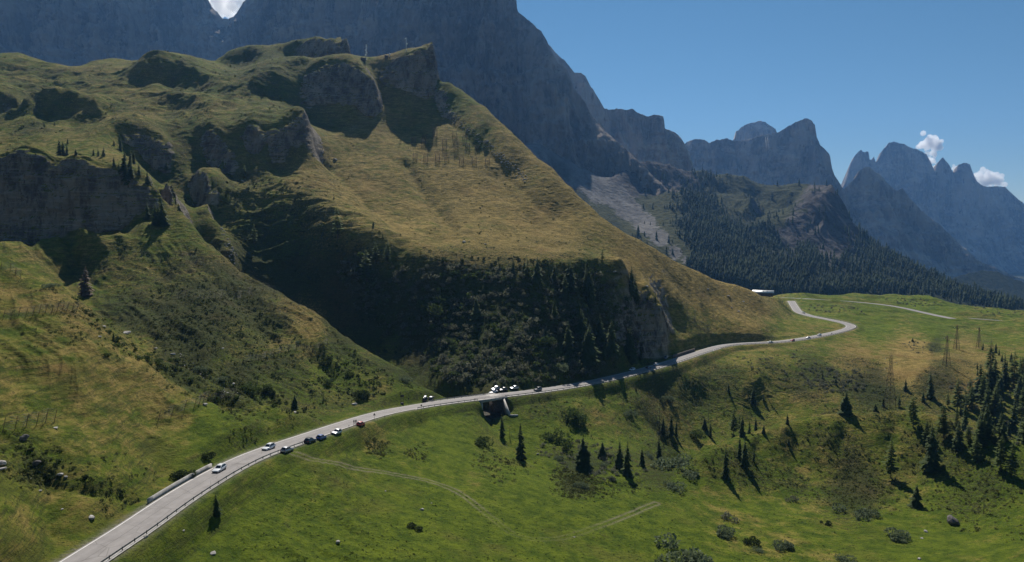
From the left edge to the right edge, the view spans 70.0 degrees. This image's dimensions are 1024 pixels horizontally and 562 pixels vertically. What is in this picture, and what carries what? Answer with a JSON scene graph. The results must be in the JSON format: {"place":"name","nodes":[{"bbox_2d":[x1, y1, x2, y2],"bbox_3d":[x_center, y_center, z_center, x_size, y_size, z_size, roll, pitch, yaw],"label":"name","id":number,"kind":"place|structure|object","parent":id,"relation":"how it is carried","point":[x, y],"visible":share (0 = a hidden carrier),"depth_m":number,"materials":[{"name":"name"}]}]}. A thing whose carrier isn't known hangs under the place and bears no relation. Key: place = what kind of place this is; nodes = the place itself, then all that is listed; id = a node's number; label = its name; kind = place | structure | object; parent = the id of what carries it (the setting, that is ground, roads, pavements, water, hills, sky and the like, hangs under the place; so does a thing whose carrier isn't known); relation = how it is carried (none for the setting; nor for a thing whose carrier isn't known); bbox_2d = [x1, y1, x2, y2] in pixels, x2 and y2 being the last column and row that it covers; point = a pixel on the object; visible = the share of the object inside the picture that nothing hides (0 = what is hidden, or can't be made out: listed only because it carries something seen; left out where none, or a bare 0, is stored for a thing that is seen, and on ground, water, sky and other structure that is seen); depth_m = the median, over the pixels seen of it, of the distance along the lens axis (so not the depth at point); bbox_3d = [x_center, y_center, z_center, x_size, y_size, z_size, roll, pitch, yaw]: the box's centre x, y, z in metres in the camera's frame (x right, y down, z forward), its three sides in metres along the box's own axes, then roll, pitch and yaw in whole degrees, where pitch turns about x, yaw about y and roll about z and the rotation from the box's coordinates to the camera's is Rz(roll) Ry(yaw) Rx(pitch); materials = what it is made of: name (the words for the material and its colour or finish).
{"place":"outdoors","nodes":[
{"label":"outdoors","id":0,"kind":"place"},
{"bbox_2d":[0,0,378,65],"bbox_3d":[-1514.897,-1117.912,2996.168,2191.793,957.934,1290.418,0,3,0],"label":"mountain","id":1,"kind":"structure","parent":0,"point":[72,32],"depth_m":2759.76,"materials":[{"name":"grey stone"}]},
{"bbox_2d":[59,301,854,561],"bbox_3d":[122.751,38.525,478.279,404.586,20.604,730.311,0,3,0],"label":"road","id":2,"kind":"structure","parent":0,"point":[121,535],"depth_m":178.64,"materials":[{"name":"grey asphalt"}]},
{"bbox_2d":[104,443,304,561],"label":"kerb","id":3,"kind":"structure","parent":2,"relation":"on","point":[155,527],"depth_m":154.21,"materials":[{"name":"concrete"}]},
{"bbox_2d":[60,307,845,561],"bbox_3d":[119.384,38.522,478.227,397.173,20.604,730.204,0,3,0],"label":"road marking","id":4,"kind":"object","parent":2,"relation":"on","point":[282,440],"visible":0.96,"depth_m":182.06,"materials":[{"name":"paint"}]},
{"bbox_2d":[419,348,720,408],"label":"kerb","id":5,"kind":"structure","parent":2,"relation":"on","point":[580,386],"depth_m":367.49,"materials":[{"name":"concrete"}]},
{"bbox_2d":[353,0,667,194],"bbox_3d":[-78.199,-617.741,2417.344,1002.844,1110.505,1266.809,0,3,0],"label":"mountain","id":6,"kind":"structure","parent":0,"point":[499,62],"depth_m":2162.33,"materials":[{"name":"grey stone"}]},
{"bbox_2d":[0,36,1023,561],"bbox_3d":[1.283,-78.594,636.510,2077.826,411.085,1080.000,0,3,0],"label":"ground","id":7,"kind":"structure","parent":0,"point":[64,220],"depth_m":373.01,"materials":[{"name":"green plant"}]},
{"bbox_2d":[0,408,56,432],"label":"snow fence","id":8,"kind":"object","parent":7,"relation":"on","point":[30,419],"visible":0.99,"depth_m":165.67,"materials":[{"name":"wood"}]},
{"bbox_2d":[0,302,78,319],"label":"snow fence","id":9,"kind":"object","parent":7,"relation":"on","point":[72,309],"visible":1,"depth_m":218.12,"materials":[{"name":"wood"}]},
{"bbox_2d":[22,458,140,504],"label":"gully scrub","id":10,"kind":"object","parent":7,"relation":"on","point":[37,468],"visible":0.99,"depth_m":155.34,"materials":[{"name":"green plant"}]},
{"bbox_2d":[77,268,93,297],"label":"spruce tree","id":11,"kind":"object","parent":7,"relation":"on","point":[83,288],"visible":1,"depth_m":348.49,"materials":[{"name":"green plant"}]},
{"bbox_2d":[155,201,170,226],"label":"spruce tree","id":12,"kind":"object","parent":7,"relation":"on","point":[162,219],"visible":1,"depth_m":411.04,"materials":[{"name":"green plant"}]},
{"bbox_2d":[147,463,211,503],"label":"roadside wall","id":13,"kind":"structure","parent":7,"relation":"on","point":[172,486],"depth_m":170.82,"materials":[{"name":"concrete"}]},
{"bbox_2d":[169,469,197,479],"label":"bush","id":14,"kind":"object","parent":7,"relation":"on","point":[177,474],"visible":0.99,"depth_m":177.23,"materials":[{"name":"green plant"}]},
{"bbox_2d":[71,295,316,417],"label":"gully scrub","id":15,"kind":"object","parent":7,"relation":"on","point":[139,357],"visible":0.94,"depth_m":244.77,"materials":[{"name":"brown plant"}]},
{"bbox_2d":[156,388,235,420],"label":"snow fence","id":16,"kind":"object","parent":7,"relation":"on","point":[205,393],"visible":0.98,"depth_m":216.72,"materials":[{"name":"wood"}]},
{"bbox_2d":[101,441,303,561],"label":"guard rail","id":17,"kind":"object","parent":7,"relation":"on","point":[122,547],"visible":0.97,"depth_m":157.06,"materials":[{"name":"metal"}]},
{"bbox_2d":[213,493,221,517],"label":"spruce tree","id":18,"kind":"object","parent":7,"relation":"on","point":[217,510],"visible":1,"depth_m":161.18,"materials":[{"name":"green plant"}]},
{"bbox_2d":[132,280,393,404],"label":"scrub","id":19,"kind":"object","parent":7,"relation":"on","point":[318,378],"visible":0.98,"depth_m":315.82,"materials":[{"name":"green plant"}]},
{"bbox_2d":[0,47,611,257],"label":"heath tufts","id":20,"kind":"object","parent":7,"relation":"on","point":[271,117],"visible":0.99,"depth_m":634.59,"materials":[{"name":"green plant"}]},
{"bbox_2d":[332,209,343,238],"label":"larch tree","id":21,"kind":"object","parent":7,"relation":"on","point":[337,222],"visible":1,"depth_m":464.75,"materials":[{"name":"green plant"}]},
{"bbox_2d":[350,390,369,399],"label":"bush","id":22,"kind":"object","parent":7,"relation":"on","point":[363,395],"visible":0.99,"depth_m":293.04,"materials":[{"name":"green plant"}]},
{"bbox_2d":[360,249,373,283],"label":"larch tree","id":23,"kind":"object","parent":7,"relation":"on","point":[367,273],"visible":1,"depth_m":443.28,"materials":[{"name":"green plant"}]},
{"bbox_2d":[217,175,622,361],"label":"gorge scrub","id":24,"kind":"object","parent":7,"relation":"on","point":[413,260],"visible":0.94,"depth_m":462.25,"materials":[{"name":"green plant"}]},
{"bbox_2d":[420,302,449,315],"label":"bush","id":25,"kind":"object","parent":7,"relation":"on","point":[434,307],"visible":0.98,"depth_m":413.81,"materials":[{"name":"green plant"}]},
{"bbox_2d":[470,298,482,320],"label":"spruce tree","id":26,"kind":"object","parent":7,"relation":"on","point":[476,313],"visible":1,"depth_m":403.94,"materials":[{"name":"green plant"}]},
{"bbox_2d":[474,436,493,446],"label":"bush","id":27,"kind":"object","parent":7,"relation":"on","point":[482,440],"visible":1,"depth_m":279.17,"materials":[{"name":"green plant"}]},
{"bbox_2d":[440,107,527,181],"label":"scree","id":28,"kind":"structure","parent":7,"relation":"on","point":[487,146],"depth_m":638.81,"materials":[{"name":"stone"}]},
{"bbox_2d":[337,252,640,385],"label":"alder thicket","id":29,"kind":"object","parent":7,"relation":"on","point":[441,358],"visible":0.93,"depth_m":410.81,"materials":[{"name":"green plant"}]},
{"bbox_2d":[475,393,517,415],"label":"bridge","id":30,"kind":"structure","parent":7,"relation":"on","point":[497,403],"depth_m":332.38,"materials":[{"name":"concrete"}]},
{"bbox_2d":[0,241,1023,542],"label":"heath tufts","id":31,"kind":"object","parent":7,"relation":"on","point":[382,453],"visible":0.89,"depth_m":278.03,"materials":[{"name":"green plant"}]},
{"bbox_2d":[515,424,526,461],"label":"spruce tree","id":32,"kind":"object","parent":7,"relation":"on","point":[520,451],"visible":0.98,"depth_m":275.32,"materials":[{"name":"green plant"}]},
{"bbox_2d":[529,257,542,283],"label":"spruce tree","id":33,"kind":"object","parent":7,"relation":"on","point":[537,279],"visible":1,"depth_m":423.09,"materials":[{"name":"green plant"}]},
{"bbox_2d":[533,335,556,345],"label":"bush","id":34,"kind":"object","parent":7,"relation":"on","point":[544,339],"visible":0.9,"depth_m":385.72,"materials":[{"name":"green plant"}]},
{"bbox_2d":[228,470,882,561],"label":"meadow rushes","id":35,"kind":"object","parent":7,"relation":"on","point":[488,531],"visible":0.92,"depth_m":193.99,"materials":[{"name":"green plant"}]},
{"bbox_2d":[539,429,573,449],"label":"bush","id":36,"kind":"object","parent":7,"relation":"on","point":[549,435],"visible":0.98,"depth_m":305.46,"materials":[{"name":"green plant"}]},
{"bbox_2d":[559,275,570,299],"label":"spruce tree","id":37,"kind":"object","parent":7,"relation":"on","point":[564,295],"visible":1,"depth_m":422.27,"materials":[{"name":"green plant"}]},
{"bbox_2d":[563,322,575,353],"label":"spruce tree","id":38,"kind":"object","parent":7,"relation":"on","point":[568,346],"visible":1,"depth_m":389.73,"materials":[{"name":"green plant"}]},
{"bbox_2d":[567,263,577,292],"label":"spruce tree","id":39,"kind":"object","parent":7,"relation":"on","point":[572,283],"visible":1,"depth_m":426.79,"materials":[{"name":"green plant"}]},
{"bbox_2d":[561,406,586,426],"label":"bush","id":40,"kind":"object","parent":7,"relation":"on","point":[571,412],"visible":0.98,"depth_m":326.25,"materials":[{"name":"green plant"}]},
{"bbox_2d":[574,312,587,338],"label":"spruce tree","id":41,"kind":"object","parent":7,"relation":"on","point":[582,326],"visible":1,"depth_m":405.21,"materials":[{"name":"green plant"}]},
{"bbox_2d":[572,438,593,471],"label":"spruce tree","id":42,"kind":"object","parent":7,"relation":"on","point":[583,462],"visible":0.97,"depth_m":274.20,"materials":[{"name":"green plant"}]},
{"bbox_2d":[579,333,592,366],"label":"spruce tree","id":43,"kind":"object","parent":7,"relation":"on","point":[585,353],"visible":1,"depth_m":388.29,"materials":[{"name":"green plant"}]},
{"bbox_2d":[581,267,590,296],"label":"spruce tree","id":44,"kind":"object","parent":7,"relation":"on","point":[586,286],"visible":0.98,"depth_m":432.28,"materials":[{"name":"green plant"}]},
{"bbox_2d":[586,273,595,307],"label":"spruce tree","id":45,"kind":"object","parent":7,"relation":"on","point":[591,298],"visible":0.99,"depth_m":428.86,"materials":[{"name":"green plant"}]},
{"bbox_2d":[581,324,601,367],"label":"spruce tree","id":46,"kind":"object","parent":7,"relation":"on","point":[591,346],"visible":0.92,"depth_m":389.33,"materials":[{"name":"green plant"}]},
{"bbox_2d":[595,315,605,343],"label":"spruce tree","id":47,"kind":"object","parent":7,"relation":"on","point":[600,338],"visible":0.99,"depth_m":410.83,"materials":[{"name":"green plant"}]},
{"bbox_2d":[505,350,711,395],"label":"guard rail","id":48,"kind":"object","parent":7,"relation":"on","point":[601,381],"visible":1,"depth_m":374.90,"materials":[{"name":"metal"}]},
{"bbox_2d":[605,320,619,359],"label":"spruce tree","id":49,"kind":"object","parent":7,"relation":"on","point":[612,347],"visible":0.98,"depth_m":405.39,"materials":[{"name":"green plant"}]},
{"bbox_2d":[614,442,624,469],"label":"spruce tree","id":50,"kind":"object","parent":7,"relation":"on","point":[619,461],"visible":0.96,"depth_m":279.53,"materials":[{"name":"green plant"}]},
{"bbox_2d":[620,441,633,477],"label":"spruce tree","id":51,"kind":"object","parent":7,"relation":"on","point":[627,472],"visible":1,"depth_m":271.36,"materials":[{"name":"green plant"}]},
{"bbox_2d":[624,328,637,364],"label":"spruce tree","id":52,"kind":"object","parent":7,"relation":"on","point":[632,356],"visible":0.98,"depth_m":418.94,"materials":[{"name":"green plant"}]},
{"bbox_2d":[629,266,637,297],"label":"spruce tree","id":53,"kind":"object","parent":7,"relation":"on","point":[632,289],"visible":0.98,"depth_m":458.70,"materials":[{"name":"green plant"}]},
{"bbox_2d":[650,453,693,471],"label":"bush","id":54,"kind":"object","parent":7,"relation":"on","point":[673,462],"visible":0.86,"depth_m":287.62,"materials":[{"name":"green plant"}]},
{"bbox_2d":[663,480,686,493],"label":"bush","id":55,"kind":"object","parent":7,"relation":"on","point":[672,486],"visible":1,"depth_m":263.36,"materials":[{"name":"green plant"}]},
{"bbox_2d":[654,532,713,561],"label":"bush","id":56,"kind":"object","parent":7,"relation":"on","point":[696,556],"visible":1,"depth_m":196.89,"materials":[{"name":"green plant"}]},
{"bbox_2d":[688,429,705,439],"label":"bush","id":57,"kind":"object","parent":7,"relation":"on","point":[696,434],"visible":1,"depth_m":380.46,"materials":[{"name":"green plant"}]},
{"bbox_2d":[720,448,730,480],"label":"spruce tree","id":58,"kind":"object","parent":7,"relation":"on","point":[725,473],"visible":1,"depth_m":276.51,"materials":[{"name":"green plant"}]},
{"bbox_2d":[716,525,735,539],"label":"bush","id":59,"kind":"object","parent":7,"relation":"on","point":[722,533],"visible":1,"depth_m":223.48,"materials":[{"name":"green plant"}]},
{"bbox_2d":[728,408,739,433],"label":"larch tree","id":60,"kind":"object","parent":7,"relation":"on","point":[734,424],"visible":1,"depth_m":396.38,"materials":[{"name":"green plant"}]},
{"bbox_2d":[739,440,752,469],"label":"spruce tree","id":61,"kind":"object","parent":7,"relation":"on","point":[744,461],"visible":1,"depth_m":286.43,"materials":[{"name":"green plant"}]},
{"bbox_2d":[536,298,1023,480],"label":"dwarf scrub","id":62,"kind":"object","parent":7,"relation":"on","point":[612,478],"visible":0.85,"depth_m":452.06,"materials":[{"name":"green plant"}]},
{"bbox_2d":[772,539,793,551],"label":"bush","id":63,"kind":"object","parent":7,"relation":"on","point":[786,544],"visible":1,"depth_m":216.91,"materials":[{"name":"green plant"}]},
{"bbox_2d":[837,391,852,416],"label":"spruce tree","id":64,"kind":"object","parent":7,"relation":"on","point":[846,408],"visible":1,"depth_m":325.30,"materials":[{"name":"green plant"}]},
{"bbox_2d":[831,503,880,520],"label":"bush","id":65,"kind":"object","parent":7,"relation":"on","point":[866,513],"visible":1,"depth_m":253.70,"materials":[{"name":"green plant"}]},
{"bbox_2d":[883,355,895,409],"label":"pylon","id":66,"kind":"object","parent":7,"relation":"on","point":[890,383],"visible":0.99,"depth_m":423.66,"materials":[{"name":"metal"}]},
{"bbox_2d":[881,437,900,477],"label":"larch tree","id":67,"kind":"object","parent":7,"relation":"on","point":[893,468],"visible":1,"depth_m":286.43,"materials":[{"name":"green plant"}]},
{"bbox_2d":[884,527,910,542],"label":"bush","id":68,"kind":"object","parent":7,"relation":"on","point":[901,536],"visible":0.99,"depth_m":229.12,"materials":[{"name":"green plant"}]},
{"bbox_2d":[906,394,921,426],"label":"larch tree","id":69,"kind":"object","parent":7,"relation":"on","point":[913,416],"visible":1,"depth_m":308.03,"materials":[{"name":"green plant"}]},
{"bbox_2d":[907,484,923,508],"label":"spruce tree","id":70,"kind":"object","parent":7,"relation":"on","point":[915,502],"visible":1,"depth_m":261.10,"materials":[{"name":"green plant"}]},
{"bbox_2d":[925,372,935,398],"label":"spruce tree","id":71,"kind":"object","parent":7,"relation":"on","point":[930,393],"visible":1,"depth_m":431.86,"materials":[{"name":"green plant"}]},
{"bbox_2d":[919,423,943,472],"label":"spruce tree","id":72,"kind":"object","parent":7,"relation":"on","point":[928,463],"visible":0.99,"depth_m":281.38,"materials":[{"name":"green plant"}]},
{"bbox_2d":[933,404,951,437],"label":"larch tree","id":73,"kind":"object","parent":7,"relation":"on","point":[942,422],"visible":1,"depth_m":295.40,"materials":[{"name":"green plant"}]},
{"bbox_2d":[951,422,963,450],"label":"spruce tree","id":74,"kind":"object","parent":7,"relation":"on","point":[958,445],"visible":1,"depth_m":284.97,"materials":[{"name":"green plant"}]},
{"bbox_2d":[950,379,964,407],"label":"larch tree","id":75,"kind":"object","parent":7,"relation":"on","point":[957,402],"visible":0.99,"depth_m":415.04,"materials":[{"name":"green plant"}]},
{"bbox_2d":[960,402,968,430],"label":"spruce tree","id":76,"kind":"object","parent":7,"relation":"on","point":[964,424],"visible":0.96,"depth_m":385.28,"materials":[{"name":"green plant"}]},
{"bbox_2d":[967,433,982,460],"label":"larch tree","id":77,"kind":"object","parent":7,"relation":"on","point":[976,451],"visible":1,"depth_m":275.85,"materials":[{"name":"green plant"}]},
{"bbox_2d":[972,364,987,400],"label":"spruce tree","id":78,"kind":"object","parent":7,"relation":"on","point":[976,386],"visible":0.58,"depth_m":431.02,"materials":[{"name":"green plant"}]},
{"bbox_2d":[973,417,987,445],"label":"larch tree","id":79,"kind":"object","parent":7,"relation":"on","point":[979,432],"visible":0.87,"depth_m":280.30,"materials":[{"name":"green plant"}]},
{"bbox_2d":[974,371,987,404],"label":"larch tree","id":80,"kind":"object","parent":7,"relation":"on","point":[983,391],"visible":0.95,"depth_m":421.01,"materials":[{"name":"green plant"}]},
{"bbox_2d":[981,405,993,438],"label":"spruce tree","id":81,"kind":"object","parent":7,"relation":"on","point":[989,427],"visible":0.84,"depth_m":283.37,"materials":[{"name":"green plant"}]},
{"bbox_2d":[979,386,995,415],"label":"larch tree","id":82,"kind":"object","parent":7,"relation":"on","point":[986,402],"visible":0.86,"depth_m":400.89,"materials":[{"name":"green plant"}]},
{"bbox_2d":[982,341,997,368],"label":"larch tree","id":83,"kind":"object","parent":7,"relation":"on","point":[988,362],"visible":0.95,"depth_m":470.71,"materials":[{"name":"green plant"}]},
{"bbox_2d":[988,389,1003,419],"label":"larch tree","id":84,"kind":"object","parent":7,"relation":"on","point":[995,402],"visible":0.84,"depth_m":400.35,"materials":[{"name":"green plant"}]},
{"bbox_2d":[990,358,1003,392],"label":"spruce tree","id":85,"kind":"object","parent":7,"relation":"on","point":[995,372],"visible":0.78,"depth_m":438.99,"materials":[{"name":"green plant"}]},
{"bbox_2d":[991,435,1009,470],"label":"larch tree","id":86,"kind":"object","parent":7,"relation":"on","point":[1001,458],"visible":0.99,"depth_m":263.09,"materials":[{"name":"green plant"}]},
{"bbox_2d":[993,396,1007,425],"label":"spruce tree","id":87,"kind":"object","parent":7,"relation":"on","point":[998,413],"visible":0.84,"depth_m":393.28,"materials":[{"name":"green plant"}]},
{"bbox_2d":[997,421,1008,442],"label":"spruce tree","id":88,"kind":"object","parent":7,"relation":"on","point":[1003,428],"visible":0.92,"depth_m":277.89,"materials":[{"name":"green plant"}]},
{"bbox_2d":[1000,354,1010,387],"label":"spruce tree","id":89,"kind":"object","parent":7,"relation":"on","point":[1005,375],"visible":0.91,"depth_m":449.50,"materials":[{"name":"green plant"}]},
{"bbox_2d":[1003,439,1019,476],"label":"larch tree","id":90,"kind":"object","parent":7,"relation":"on","point":[1013,464],"visible":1,"depth_m":258.51,"materials":[{"name":"green plant"}]},
{"bbox_2d":[1006,400,1020,430],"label":"spruce tree","id":91,"kind":"object","parent":7,"relation":"on","point":[1014,421],"visible":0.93,"depth_m":387.80,"materials":[{"name":"green plant"}]},
{"bbox_2d":[1006,352,1022,386],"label":"larch tree","id":92,"kind":"object","parent":7,"relation":"on","point":[1014,378],"visible":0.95,"depth_m":448.54,"materials":[{"name":"green plant"}]},
{"bbox_2d":[1015,388,1023,417],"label":"larch tree","id":93,"kind":"object","parent":7,"relation":"on","point":[1019,409],"visible":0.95,"depth_m":399.99,"materials":[{"name":"green plant"}]},
{"bbox_2d":[209,0,1023,202],"label":"sky","id":94,"kind":"structure","parent":0,"point":[939,79],"materials":[{"name":"blue"}]},
{"bbox_2d":[548,44,695,170],"bbox_3d":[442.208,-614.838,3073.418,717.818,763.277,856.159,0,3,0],"label":"mountain","id":95,"kind":"structure","parent":0,"point":[639,137],"depth_m":2889.22,"materials":[{"name":"grey stone"}]},
{"bbox_2d":[732,121,776,140],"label":"mountain","id":96,"kind":"structure","parent":0,"point":[751,130],"depth_m":5123.08,"materials":[{"name":"grey stone"}]},
{"bbox_2d":[685,118,857,225],"bbox_3d":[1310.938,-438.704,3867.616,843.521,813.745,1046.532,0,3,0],"label":"mountain","id":97,"kind":"structure","parent":0,"point":[796,151],"depth_m":3800.67,"materials":[{"name":"grey stone"}]},
{"bbox_2d":[525,144,1023,309],"bbox_3d":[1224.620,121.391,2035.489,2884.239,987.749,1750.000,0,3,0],"label":"hills","id":98,"kind":"structure","parent":0,"point":[618,200],"depth_m":1853.47,"materials":[{"name":"grey stone"}]},
{"bbox_2d":[632,167,1023,309],"bbox_3d":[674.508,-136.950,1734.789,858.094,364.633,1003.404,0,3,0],"label":"wood","id":99,"kind":"object","parent":98,"relation":"on","point":[757,268],"visible":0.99,"depth_m":1485.15,"materials":[{"name":"green plant"}]},
{"bbox_2d":[779,297,955,318],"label":"road","id":100,"kind":"structure","parent":0,"point":[898,307],"depth_m":819.80,"materials":[{"name":"grey asphalt"}]},
{"bbox_2d":[841,142,1023,272],"bbox_3d":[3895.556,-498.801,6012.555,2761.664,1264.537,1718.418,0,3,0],"label":"mountain","id":101,"kind":"structure","parent":0,"point":[962,206],"depth_m":5815.73,"materials":[{"name":"grey stone"}]},
{"bbox_2d":[844,167,1023,281],"bbox_3d":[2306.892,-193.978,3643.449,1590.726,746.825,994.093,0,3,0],"label":"mountain","id":102,"kind":"structure","parent":0,"point":[884,212],"depth_m":3539.81,"materials":[{"name":"grey stone"}]},
{"bbox_2d":[952,270,1023,301],"bbox_3d":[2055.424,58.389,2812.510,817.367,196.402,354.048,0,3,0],"label":"hills","id":103,"kind":"structure","parent":0,"point":[997,281],"depth_m":2813.43,"materials":[{"name":"green plant"}]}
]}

